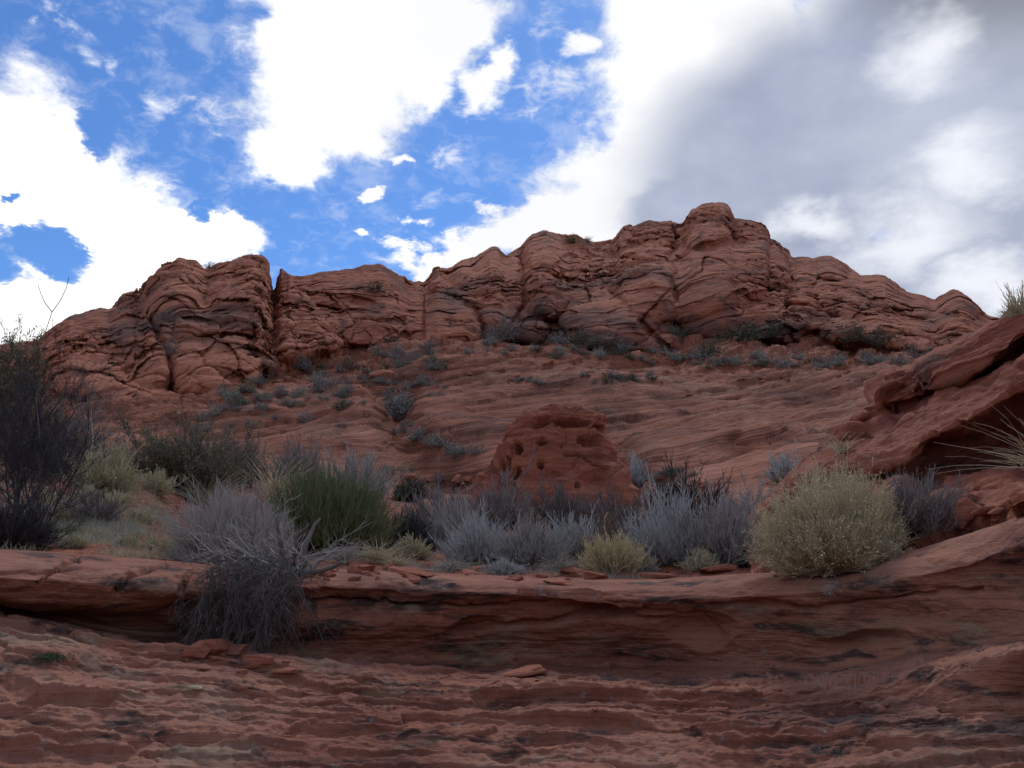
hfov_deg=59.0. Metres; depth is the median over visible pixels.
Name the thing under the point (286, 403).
shrub
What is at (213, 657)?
stone
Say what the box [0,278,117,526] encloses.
leafless tree
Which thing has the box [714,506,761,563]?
shrub
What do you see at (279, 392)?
shrub
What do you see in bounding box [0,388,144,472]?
shrub
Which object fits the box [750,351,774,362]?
shrub
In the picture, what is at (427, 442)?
shrub
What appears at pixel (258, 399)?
shrub
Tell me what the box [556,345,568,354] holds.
shrub
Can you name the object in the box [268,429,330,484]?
shrub
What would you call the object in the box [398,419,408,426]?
shrub
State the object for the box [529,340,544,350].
shrub
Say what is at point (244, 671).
stone
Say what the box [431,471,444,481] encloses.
shrub
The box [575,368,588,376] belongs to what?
shrub
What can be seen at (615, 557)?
yellow bush
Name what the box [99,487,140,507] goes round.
cushion plant
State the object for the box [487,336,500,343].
shrub
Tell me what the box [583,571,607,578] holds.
boulder
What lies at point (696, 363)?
shrub
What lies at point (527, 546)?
shrub
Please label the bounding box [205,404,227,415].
shrub
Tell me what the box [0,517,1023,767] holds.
rock ledge
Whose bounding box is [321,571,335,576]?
stone
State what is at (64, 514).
cushion plant
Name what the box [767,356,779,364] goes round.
shrub
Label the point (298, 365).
shrub
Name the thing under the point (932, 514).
shrub
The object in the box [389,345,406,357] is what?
shrub
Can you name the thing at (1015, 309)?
shrub
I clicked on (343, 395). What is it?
shrub
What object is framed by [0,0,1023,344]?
sky
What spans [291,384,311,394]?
shrub
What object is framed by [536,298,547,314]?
shrub
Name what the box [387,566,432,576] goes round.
loose slab
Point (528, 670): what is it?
loose slab
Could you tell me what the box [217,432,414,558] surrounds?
green bush
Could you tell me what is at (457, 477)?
stone
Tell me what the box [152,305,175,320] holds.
shrub
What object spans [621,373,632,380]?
shrub
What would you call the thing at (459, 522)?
grass tuft
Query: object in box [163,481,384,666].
dead bush
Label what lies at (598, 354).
shrub
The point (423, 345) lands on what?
shrub
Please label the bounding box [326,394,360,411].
shrub
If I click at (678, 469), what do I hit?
shrub
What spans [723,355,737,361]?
shrub
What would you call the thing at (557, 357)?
shrub
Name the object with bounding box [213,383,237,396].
shrub
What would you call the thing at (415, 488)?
shrub
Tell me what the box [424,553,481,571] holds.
grass tuft
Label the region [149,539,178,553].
cushion plant
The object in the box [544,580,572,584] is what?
loose slab
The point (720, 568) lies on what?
loose slab
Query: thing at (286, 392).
shrub
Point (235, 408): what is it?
shrub
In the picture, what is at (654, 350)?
shrub
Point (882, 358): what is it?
shrub
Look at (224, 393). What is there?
shrub
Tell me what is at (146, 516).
cushion plant
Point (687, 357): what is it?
shrub
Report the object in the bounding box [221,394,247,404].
shrub
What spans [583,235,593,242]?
shrub
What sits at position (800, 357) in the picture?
shrub
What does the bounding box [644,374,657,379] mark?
shrub
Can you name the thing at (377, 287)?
shrub
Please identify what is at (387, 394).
shrub
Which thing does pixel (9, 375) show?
green tree
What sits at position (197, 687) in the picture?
pale stick
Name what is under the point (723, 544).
shrub
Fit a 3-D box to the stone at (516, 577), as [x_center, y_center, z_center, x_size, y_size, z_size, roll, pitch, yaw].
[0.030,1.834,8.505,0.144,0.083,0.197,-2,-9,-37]
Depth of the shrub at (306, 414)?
71.69 m
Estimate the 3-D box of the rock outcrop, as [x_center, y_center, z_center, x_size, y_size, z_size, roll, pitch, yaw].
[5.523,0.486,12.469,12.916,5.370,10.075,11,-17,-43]
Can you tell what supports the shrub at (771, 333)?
on the cliff ridge
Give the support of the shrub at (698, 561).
on the slickrock slope
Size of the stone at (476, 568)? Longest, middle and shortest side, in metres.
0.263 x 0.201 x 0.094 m
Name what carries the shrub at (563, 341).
on the slickrock slope
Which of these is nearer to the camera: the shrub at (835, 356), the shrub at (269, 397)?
the shrub at (269, 397)
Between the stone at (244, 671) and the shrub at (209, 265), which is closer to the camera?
the stone at (244, 671)
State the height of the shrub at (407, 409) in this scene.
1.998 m
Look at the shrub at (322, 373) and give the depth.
123.91 m
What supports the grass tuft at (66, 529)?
on the slickrock slope
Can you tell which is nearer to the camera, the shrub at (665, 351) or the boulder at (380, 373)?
the boulder at (380, 373)
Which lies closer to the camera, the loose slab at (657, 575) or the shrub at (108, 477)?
the loose slab at (657, 575)
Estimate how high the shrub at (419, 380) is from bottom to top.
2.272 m
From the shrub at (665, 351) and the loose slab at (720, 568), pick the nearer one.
the loose slab at (720, 568)
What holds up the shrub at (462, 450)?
on the slickrock slope
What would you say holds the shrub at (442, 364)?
on the slickrock slope
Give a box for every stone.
[196,666,207,669]
[207,656,217,659]
[236,669,248,674]
[319,573,330,577]
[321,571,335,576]
[347,566,370,572]
[347,576,361,580]
[360,571,374,576]
[371,570,379,574]
[382,562,397,568]
[401,473,416,481]
[402,574,414,577]
[407,576,420,583]
[419,563,430,568]
[451,474,462,483]
[457,494,472,500]
[462,476,473,482]
[462,569,478,574]
[470,566,482,570]
[508,575,523,580]
[535,573,547,577]
[570,573,583,576]
[780,576,789,580]
[987,508,1005,514]
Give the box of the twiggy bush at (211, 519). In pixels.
[148,475,310,567]
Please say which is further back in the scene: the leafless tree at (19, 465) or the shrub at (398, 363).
the shrub at (398, 363)
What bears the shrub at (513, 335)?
on the cliff ridge
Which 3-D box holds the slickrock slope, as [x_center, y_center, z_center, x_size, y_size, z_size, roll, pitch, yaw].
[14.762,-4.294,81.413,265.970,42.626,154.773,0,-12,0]
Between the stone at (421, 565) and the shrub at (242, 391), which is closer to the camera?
the stone at (421, 565)
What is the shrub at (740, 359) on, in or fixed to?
on the slickrock slope
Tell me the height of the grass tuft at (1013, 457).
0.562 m
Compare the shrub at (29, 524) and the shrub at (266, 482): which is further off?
the shrub at (266, 482)
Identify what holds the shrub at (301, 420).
on the slickrock slope
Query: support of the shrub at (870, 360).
on the slickrock slope
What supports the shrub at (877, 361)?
on the slickrock slope
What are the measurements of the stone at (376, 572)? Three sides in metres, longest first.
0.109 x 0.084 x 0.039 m
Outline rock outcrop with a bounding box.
[748,304,1023,572]
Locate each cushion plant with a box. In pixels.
[29,484,73,505]
[44,502,78,522]
[59,533,95,548]
[74,482,102,501]
[83,526,118,540]
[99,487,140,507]
[112,531,143,549]
[121,504,157,526]
[136,534,161,549]
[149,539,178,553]
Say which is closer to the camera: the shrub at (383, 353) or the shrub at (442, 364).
the shrub at (442, 364)
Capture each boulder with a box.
[204,639,231,655]
[243,654,273,668]
[369,370,393,379]
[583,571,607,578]
[835,421,866,438]
[952,498,980,529]
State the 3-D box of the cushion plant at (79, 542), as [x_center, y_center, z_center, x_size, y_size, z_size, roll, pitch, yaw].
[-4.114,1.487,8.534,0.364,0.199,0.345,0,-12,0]
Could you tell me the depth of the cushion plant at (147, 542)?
10.07 m
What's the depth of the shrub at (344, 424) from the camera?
65.16 m
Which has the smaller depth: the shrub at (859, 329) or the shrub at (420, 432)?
the shrub at (420, 432)
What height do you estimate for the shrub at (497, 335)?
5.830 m
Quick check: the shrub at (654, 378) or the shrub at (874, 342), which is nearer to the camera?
the shrub at (654, 378)
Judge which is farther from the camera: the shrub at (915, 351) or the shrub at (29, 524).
the shrub at (915, 351)
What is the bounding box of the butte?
[470,403,644,506]
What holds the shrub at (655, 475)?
on the slickrock slope
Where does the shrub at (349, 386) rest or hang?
on the slickrock slope
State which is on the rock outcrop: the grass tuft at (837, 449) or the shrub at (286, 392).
the grass tuft at (837, 449)
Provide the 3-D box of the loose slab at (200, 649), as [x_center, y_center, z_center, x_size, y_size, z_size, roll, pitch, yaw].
[-2.316,1.951,6.607,0.214,0.109,0.184,-17,0,-4]
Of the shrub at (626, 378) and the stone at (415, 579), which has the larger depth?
the shrub at (626, 378)
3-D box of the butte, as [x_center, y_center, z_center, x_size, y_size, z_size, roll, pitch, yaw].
[1.652,3.156,37.146,8.118,5.154,5.566,0,-12,0]
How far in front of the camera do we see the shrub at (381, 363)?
122.67 m
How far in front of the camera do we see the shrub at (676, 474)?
55.91 m
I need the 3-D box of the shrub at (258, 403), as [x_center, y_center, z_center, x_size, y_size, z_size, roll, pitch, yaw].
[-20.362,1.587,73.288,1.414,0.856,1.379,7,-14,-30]
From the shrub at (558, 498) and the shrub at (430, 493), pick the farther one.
the shrub at (430, 493)
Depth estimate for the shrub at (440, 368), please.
113.84 m
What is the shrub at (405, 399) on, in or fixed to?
on the slickrock slope
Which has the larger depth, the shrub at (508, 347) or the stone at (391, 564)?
the shrub at (508, 347)
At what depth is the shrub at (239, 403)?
82.42 m
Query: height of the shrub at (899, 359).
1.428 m
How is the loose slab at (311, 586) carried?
on the rock ledge
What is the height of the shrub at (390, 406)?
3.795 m
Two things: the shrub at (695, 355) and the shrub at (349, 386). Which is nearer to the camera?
the shrub at (349, 386)
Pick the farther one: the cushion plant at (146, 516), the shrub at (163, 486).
the shrub at (163, 486)
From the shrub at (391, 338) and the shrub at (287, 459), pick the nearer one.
the shrub at (287, 459)
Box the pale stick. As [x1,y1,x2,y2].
[187,685,202,689]
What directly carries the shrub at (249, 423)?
on the slickrock slope
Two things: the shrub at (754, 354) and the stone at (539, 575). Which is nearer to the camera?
the stone at (539, 575)
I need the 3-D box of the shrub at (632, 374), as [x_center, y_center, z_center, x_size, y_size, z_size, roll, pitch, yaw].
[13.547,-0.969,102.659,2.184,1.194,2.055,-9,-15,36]
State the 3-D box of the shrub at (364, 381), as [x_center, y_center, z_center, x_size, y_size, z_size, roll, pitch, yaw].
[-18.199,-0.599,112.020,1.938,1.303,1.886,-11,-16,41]
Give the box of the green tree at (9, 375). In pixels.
[0,314,97,481]
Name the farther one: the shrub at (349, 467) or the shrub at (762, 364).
the shrub at (762, 364)
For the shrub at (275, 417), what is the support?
on the slickrock slope
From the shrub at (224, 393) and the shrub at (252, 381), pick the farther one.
the shrub at (252, 381)
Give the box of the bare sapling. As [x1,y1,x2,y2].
[43,340,138,456]
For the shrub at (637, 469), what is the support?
on the slickrock slope
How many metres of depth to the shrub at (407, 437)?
72.21 m
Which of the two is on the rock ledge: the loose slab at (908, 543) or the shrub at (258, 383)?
the loose slab at (908, 543)
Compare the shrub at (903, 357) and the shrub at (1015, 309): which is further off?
the shrub at (903, 357)
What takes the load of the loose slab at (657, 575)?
on the slickrock slope
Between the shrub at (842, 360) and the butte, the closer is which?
the butte
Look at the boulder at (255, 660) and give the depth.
6.58 m
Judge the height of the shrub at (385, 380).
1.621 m
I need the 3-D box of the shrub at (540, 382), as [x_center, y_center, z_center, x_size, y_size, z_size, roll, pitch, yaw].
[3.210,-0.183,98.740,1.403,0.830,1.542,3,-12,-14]
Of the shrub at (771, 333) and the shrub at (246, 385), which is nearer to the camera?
the shrub at (246, 385)
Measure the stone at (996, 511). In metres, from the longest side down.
0.137 x 0.106 x 0.062 m
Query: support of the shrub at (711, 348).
on the slickrock slope
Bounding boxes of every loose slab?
[182,640,210,659]
[226,644,252,654]
[271,667,299,672]
[287,584,320,590]
[356,565,374,569]
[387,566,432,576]
[501,664,546,677]
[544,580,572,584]
[560,567,585,574]
[608,571,682,578]
[699,564,736,573]
[896,536,912,549]
[971,501,998,515]
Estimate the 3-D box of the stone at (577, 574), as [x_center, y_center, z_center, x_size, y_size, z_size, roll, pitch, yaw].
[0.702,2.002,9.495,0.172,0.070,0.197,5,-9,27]
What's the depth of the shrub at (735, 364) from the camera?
119.08 m
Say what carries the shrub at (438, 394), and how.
on the slickrock slope
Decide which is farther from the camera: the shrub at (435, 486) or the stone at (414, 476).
the stone at (414, 476)
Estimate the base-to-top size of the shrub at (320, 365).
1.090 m
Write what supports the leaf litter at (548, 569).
on the slickrock slope
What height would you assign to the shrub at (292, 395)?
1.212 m
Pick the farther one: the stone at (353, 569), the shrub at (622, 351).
the shrub at (622, 351)
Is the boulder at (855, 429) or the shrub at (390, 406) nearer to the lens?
the boulder at (855, 429)
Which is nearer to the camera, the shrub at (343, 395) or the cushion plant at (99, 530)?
the cushion plant at (99, 530)
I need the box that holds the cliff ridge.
[0,202,998,406]
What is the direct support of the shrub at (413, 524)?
on the slickrock slope
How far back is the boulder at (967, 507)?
7.32 m
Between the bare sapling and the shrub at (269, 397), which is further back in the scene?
the shrub at (269, 397)
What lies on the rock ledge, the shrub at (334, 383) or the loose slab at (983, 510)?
the loose slab at (983, 510)
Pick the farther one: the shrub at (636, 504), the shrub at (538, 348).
the shrub at (538, 348)
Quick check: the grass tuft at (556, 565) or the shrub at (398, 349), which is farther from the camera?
the shrub at (398, 349)
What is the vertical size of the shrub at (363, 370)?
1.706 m
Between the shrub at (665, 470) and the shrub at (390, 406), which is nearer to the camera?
the shrub at (665, 470)
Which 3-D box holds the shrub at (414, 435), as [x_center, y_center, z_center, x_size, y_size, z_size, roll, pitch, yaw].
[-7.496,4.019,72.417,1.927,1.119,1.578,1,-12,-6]
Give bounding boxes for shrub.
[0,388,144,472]
[0,483,90,550]
[59,410,150,497]
[63,464,133,523]
[103,388,266,499]
[137,464,189,495]
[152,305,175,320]
[160,333,180,355]
[192,406,210,420]
[197,395,283,487]
[198,422,217,431]
[204,261,215,268]
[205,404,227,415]
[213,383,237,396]
[220,387,241,397]
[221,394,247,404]
[224,398,246,410]
[226,386,251,405]
[230,393,251,404]
[232,376,257,391]
[237,386,251,392]
[244,417,259,426]
[246,374,266,383]
[251,377,266,384]
[251,393,264,400]
[252,399,265,407]
[259,390,276,400]
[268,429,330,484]
[269,414,280,419]
[271,382,290,396]
[275,396,289,403]
[278,388,288,394]
[278,395,301,406]
[289,387,303,398]
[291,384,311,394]
[292,354,313,370]
[295,358,319,372]
[296,408,312,419]
[297,415,307,422]
[306,368,326,383]
[308,377,331,392]
[309,376,331,388]
[312,361,328,368]
[313,392,331,399]
[315,366,329,376]
[317,372,345,386]
[323,440,408,503]
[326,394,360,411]
[327,386,347,395]
[333,352,362,368]
[333,364,346,371]
[334,420,348,427]
[338,382,355,392]
[338,386,356,398]
[339,371,360,383]
[341,396,354,404]
[356,279,390,294]
[359,375,371,382]
[361,361,379,372]
[366,345,389,356]
[374,374,392,385]
[378,359,391,367]
[378,503,444,551]
[379,332,401,343]
[380,464,396,473]
[381,389,392,397]
[382,387,412,415]
[385,352,407,367]
[386,342,405,354]
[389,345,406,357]
[389,426,400,433]
[391,473,428,501]
[392,413,403,419]
[392,530,438,559]
[393,387,414,408]
[395,402,413,414]
[395,455,484,527]
[397,383,412,389]
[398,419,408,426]
[399,353,417,363]
[402,370,426,386]
[403,347,424,360]
[404,427,425,440]
[405,420,413,426]
[406,463,419,471]
[409,430,423,439]
[412,423,427,434]
[416,338,431,349]
[418,345,439,353]
[418,433,437,443]
[419,350,443,362]
[421,374,436,385]
[421,478,497,549]
[422,347,443,369]
[423,429,449,446]
[425,340,438,345]
[425,486,439,498]
[426,498,508,565]
[428,480,444,491]
[429,389,444,395]
[430,360,442,369]
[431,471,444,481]
[434,358,448,368]
[441,439,453,447]
[453,438,471,453]
[454,443,544,530]
[462,346,475,353]
[465,440,489,455]
[478,311,518,340]
[479,556,546,575]
[480,503,577,567]
[481,334,492,344]
[487,316,527,341]
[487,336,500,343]
[503,344,518,350]
[508,469,596,531]
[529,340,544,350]
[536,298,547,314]
[537,378,544,384]
[545,326,569,344]
[546,500,602,556]
[548,348,561,358]
[556,321,597,346]
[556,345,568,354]
[561,234,584,245]
[562,494,639,561]
[565,471,655,533]
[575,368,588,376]
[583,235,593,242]
[585,332,618,349]
[592,346,607,358]
[601,369,614,382]
[604,348,617,354]
[613,332,634,350]
[613,347,625,354]
[614,456,722,565]
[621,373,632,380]
[622,450,650,486]
[625,371,641,378]
[627,543,660,571]
[629,446,741,525]
[637,354,651,361]
[642,368,654,375]
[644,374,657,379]
[648,346,659,353]
[651,470,659,478]
[654,466,678,474]
[659,347,672,353]
[660,472,774,567]
[665,465,679,477]
[666,322,689,337]
[669,350,682,361]
[670,465,683,472]
[673,544,720,570]
[681,353,693,359]
[688,345,706,359]
[688,356,708,364]
[689,331,729,357]
[698,469,776,515]
[704,352,728,365]
[710,316,771,341]
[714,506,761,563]
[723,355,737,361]
[727,359,739,365]
[731,352,749,363]
[744,319,789,342]
[744,348,767,357]
[747,347,770,360]
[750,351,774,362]
[755,358,767,366]
[756,437,800,482]
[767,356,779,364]
[773,355,791,367]
[787,347,806,359]
[809,355,835,367]
[827,350,846,360]
[830,318,893,345]
[831,353,849,364]
[856,348,872,358]
[861,354,888,364]
[863,354,879,365]
[864,325,906,347]
[868,463,981,539]
[876,353,887,360]
[888,353,908,364]
[893,337,935,357]
[897,355,910,363]
[994,279,1023,317]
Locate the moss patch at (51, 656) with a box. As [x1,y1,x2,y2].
[20,650,84,663]
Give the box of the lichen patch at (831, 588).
[820,580,838,598]
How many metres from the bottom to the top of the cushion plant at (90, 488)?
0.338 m
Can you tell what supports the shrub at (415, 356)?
on the slickrock slope
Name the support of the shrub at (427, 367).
on the slickrock slope
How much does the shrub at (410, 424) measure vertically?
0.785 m
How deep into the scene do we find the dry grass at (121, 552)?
10.47 m
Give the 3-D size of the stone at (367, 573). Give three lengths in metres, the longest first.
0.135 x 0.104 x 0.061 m
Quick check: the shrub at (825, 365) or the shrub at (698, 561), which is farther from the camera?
the shrub at (825, 365)
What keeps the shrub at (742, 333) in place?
on the slickrock slope
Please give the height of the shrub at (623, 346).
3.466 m
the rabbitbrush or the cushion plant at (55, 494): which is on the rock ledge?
the rabbitbrush
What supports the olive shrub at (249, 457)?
on the slickrock slope
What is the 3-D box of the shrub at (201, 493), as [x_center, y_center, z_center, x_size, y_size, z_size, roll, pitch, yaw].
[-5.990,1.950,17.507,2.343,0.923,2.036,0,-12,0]
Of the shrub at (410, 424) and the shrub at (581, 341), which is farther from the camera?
the shrub at (581, 341)
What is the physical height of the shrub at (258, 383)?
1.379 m
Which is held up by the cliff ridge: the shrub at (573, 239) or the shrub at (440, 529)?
the shrub at (573, 239)
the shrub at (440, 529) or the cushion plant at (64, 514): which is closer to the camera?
the cushion plant at (64, 514)
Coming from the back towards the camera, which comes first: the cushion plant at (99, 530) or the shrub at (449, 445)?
the shrub at (449, 445)
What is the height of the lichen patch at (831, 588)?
0.164 m
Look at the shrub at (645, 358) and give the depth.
120.06 m
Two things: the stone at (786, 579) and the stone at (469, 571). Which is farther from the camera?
the stone at (469, 571)
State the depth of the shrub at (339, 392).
87.64 m
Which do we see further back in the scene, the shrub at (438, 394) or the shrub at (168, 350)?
the shrub at (168, 350)
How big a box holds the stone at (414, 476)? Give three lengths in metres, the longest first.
1.256 x 0.968 x 0.571 m
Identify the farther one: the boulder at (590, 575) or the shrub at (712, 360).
the shrub at (712, 360)
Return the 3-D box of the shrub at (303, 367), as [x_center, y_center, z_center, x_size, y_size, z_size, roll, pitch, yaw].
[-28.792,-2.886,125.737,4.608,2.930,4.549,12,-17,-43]
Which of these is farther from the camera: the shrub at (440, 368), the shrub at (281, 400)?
the shrub at (440, 368)
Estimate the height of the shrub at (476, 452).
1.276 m
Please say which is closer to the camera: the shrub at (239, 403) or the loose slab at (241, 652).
the loose slab at (241, 652)
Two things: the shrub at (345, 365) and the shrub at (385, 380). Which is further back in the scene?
the shrub at (345, 365)
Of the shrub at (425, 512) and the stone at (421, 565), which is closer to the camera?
the stone at (421, 565)
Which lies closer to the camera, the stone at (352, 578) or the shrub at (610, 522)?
the stone at (352, 578)
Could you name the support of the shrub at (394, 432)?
on the slickrock slope
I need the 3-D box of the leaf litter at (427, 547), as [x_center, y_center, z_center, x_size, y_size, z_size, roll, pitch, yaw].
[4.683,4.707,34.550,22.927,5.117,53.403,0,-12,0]
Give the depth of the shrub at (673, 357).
124.62 m
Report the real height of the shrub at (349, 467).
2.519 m
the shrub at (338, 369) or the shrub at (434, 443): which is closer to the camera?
the shrub at (434, 443)
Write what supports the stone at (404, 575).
on the rock ledge
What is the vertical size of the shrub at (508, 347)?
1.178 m
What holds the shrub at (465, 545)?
on the slickrock slope
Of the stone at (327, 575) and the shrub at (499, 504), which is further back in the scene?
the shrub at (499, 504)
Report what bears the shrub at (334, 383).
on the slickrock slope
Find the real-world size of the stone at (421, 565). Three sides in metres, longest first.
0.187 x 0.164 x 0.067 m
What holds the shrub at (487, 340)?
on the slickrock slope
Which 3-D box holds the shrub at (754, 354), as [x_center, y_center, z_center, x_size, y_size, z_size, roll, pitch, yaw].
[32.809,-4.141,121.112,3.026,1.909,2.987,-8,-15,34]
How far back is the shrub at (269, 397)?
82.94 m
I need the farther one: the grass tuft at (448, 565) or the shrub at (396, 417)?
the shrub at (396, 417)
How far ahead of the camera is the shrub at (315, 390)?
88.86 m
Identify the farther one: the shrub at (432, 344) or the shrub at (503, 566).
the shrub at (432, 344)
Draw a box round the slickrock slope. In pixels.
[0,334,923,578]
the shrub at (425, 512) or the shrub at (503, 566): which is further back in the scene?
the shrub at (425, 512)
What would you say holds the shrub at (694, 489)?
on the slickrock slope
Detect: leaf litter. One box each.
[205,496,674,565]
[299,550,780,578]
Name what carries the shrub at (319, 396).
on the slickrock slope
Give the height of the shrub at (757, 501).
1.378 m
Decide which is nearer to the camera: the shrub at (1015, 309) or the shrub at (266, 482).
the shrub at (1015, 309)
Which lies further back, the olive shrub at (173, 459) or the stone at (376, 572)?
the olive shrub at (173, 459)
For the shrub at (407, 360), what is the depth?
121.00 m
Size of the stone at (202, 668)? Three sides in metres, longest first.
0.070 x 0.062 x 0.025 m
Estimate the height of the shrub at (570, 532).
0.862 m
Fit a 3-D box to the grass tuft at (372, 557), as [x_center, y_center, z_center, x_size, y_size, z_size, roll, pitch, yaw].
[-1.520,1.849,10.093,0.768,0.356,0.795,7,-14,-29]
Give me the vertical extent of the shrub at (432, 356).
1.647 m
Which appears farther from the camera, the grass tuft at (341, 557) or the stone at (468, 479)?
the stone at (468, 479)
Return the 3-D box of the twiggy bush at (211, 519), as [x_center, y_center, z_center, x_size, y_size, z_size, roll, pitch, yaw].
[-2.884,1.495,9.191,1.658,1.196,1.887,0,-12,0]
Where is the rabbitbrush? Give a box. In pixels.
[736,442,919,581]
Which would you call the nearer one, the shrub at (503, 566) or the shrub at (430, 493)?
the shrub at (503, 566)
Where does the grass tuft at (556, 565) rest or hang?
on the slickrock slope
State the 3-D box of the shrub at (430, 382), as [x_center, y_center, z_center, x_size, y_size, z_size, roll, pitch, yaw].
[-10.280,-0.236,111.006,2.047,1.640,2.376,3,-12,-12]
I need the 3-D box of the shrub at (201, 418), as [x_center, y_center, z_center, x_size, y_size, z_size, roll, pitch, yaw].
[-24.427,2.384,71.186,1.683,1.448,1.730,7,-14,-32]
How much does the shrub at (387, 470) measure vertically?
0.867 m
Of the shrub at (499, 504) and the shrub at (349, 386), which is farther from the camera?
the shrub at (349, 386)
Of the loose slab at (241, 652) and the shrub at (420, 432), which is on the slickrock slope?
the shrub at (420, 432)
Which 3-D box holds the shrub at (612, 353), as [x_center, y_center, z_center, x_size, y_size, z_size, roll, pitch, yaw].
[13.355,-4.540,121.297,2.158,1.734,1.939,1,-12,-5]
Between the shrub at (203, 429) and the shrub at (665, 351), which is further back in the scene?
the shrub at (665, 351)
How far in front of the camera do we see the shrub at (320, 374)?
102.36 m
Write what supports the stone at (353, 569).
on the rock ledge
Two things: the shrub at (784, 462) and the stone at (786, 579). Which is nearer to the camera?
the stone at (786, 579)
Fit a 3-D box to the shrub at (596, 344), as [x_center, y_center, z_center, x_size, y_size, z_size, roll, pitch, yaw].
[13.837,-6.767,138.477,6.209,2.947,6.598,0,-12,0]
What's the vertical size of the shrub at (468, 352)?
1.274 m
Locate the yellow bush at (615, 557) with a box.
[575,512,657,575]
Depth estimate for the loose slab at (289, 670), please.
6.53 m
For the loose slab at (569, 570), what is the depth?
9.50 m
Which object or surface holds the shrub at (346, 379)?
on the slickrock slope
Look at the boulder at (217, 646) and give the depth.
6.68 m
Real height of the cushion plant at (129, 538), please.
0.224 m
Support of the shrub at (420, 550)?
on the slickrock slope
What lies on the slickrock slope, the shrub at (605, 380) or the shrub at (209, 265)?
the shrub at (605, 380)
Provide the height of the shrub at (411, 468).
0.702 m
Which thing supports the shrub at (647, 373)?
on the slickrock slope
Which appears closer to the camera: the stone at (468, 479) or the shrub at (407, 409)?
the stone at (468, 479)
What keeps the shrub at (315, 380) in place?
on the slickrock slope
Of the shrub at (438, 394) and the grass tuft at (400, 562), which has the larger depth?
the shrub at (438, 394)
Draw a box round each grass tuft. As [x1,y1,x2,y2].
[48,516,89,535]
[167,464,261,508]
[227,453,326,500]
[317,537,376,562]
[346,534,416,564]
[375,551,416,567]
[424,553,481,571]
[432,503,514,537]
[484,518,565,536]
[529,553,588,571]
[806,427,879,457]
[932,394,1023,473]
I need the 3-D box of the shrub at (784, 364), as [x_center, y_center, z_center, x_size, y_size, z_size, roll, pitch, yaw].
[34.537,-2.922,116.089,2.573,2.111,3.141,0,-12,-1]
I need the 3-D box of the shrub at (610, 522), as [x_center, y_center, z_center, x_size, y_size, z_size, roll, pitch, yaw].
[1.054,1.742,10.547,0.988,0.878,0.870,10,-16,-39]
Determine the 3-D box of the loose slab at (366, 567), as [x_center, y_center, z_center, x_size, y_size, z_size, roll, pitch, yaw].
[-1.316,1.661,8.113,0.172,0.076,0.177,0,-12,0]
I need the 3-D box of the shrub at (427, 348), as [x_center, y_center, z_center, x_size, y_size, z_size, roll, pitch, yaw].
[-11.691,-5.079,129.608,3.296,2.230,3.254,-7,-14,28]
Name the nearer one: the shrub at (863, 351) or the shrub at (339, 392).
the shrub at (339, 392)
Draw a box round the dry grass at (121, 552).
[0,485,183,559]
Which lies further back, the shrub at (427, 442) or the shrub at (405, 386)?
the shrub at (405, 386)
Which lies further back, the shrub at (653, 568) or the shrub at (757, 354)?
the shrub at (757, 354)
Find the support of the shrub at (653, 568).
on the slickrock slope
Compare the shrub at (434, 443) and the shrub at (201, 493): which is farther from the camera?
the shrub at (434, 443)
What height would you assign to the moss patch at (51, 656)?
0.083 m
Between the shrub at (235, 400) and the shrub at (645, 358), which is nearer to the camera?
the shrub at (235, 400)
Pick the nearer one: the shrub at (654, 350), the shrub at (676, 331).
the shrub at (654, 350)
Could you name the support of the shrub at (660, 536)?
on the slickrock slope
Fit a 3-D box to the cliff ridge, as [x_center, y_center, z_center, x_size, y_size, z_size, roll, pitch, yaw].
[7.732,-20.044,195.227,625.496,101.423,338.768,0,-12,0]
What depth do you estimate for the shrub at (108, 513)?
10.97 m
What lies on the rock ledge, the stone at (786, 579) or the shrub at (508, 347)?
the stone at (786, 579)
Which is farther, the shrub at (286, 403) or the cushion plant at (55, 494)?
the shrub at (286, 403)
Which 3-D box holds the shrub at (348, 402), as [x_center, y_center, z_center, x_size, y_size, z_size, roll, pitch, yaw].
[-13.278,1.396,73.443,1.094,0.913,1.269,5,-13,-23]

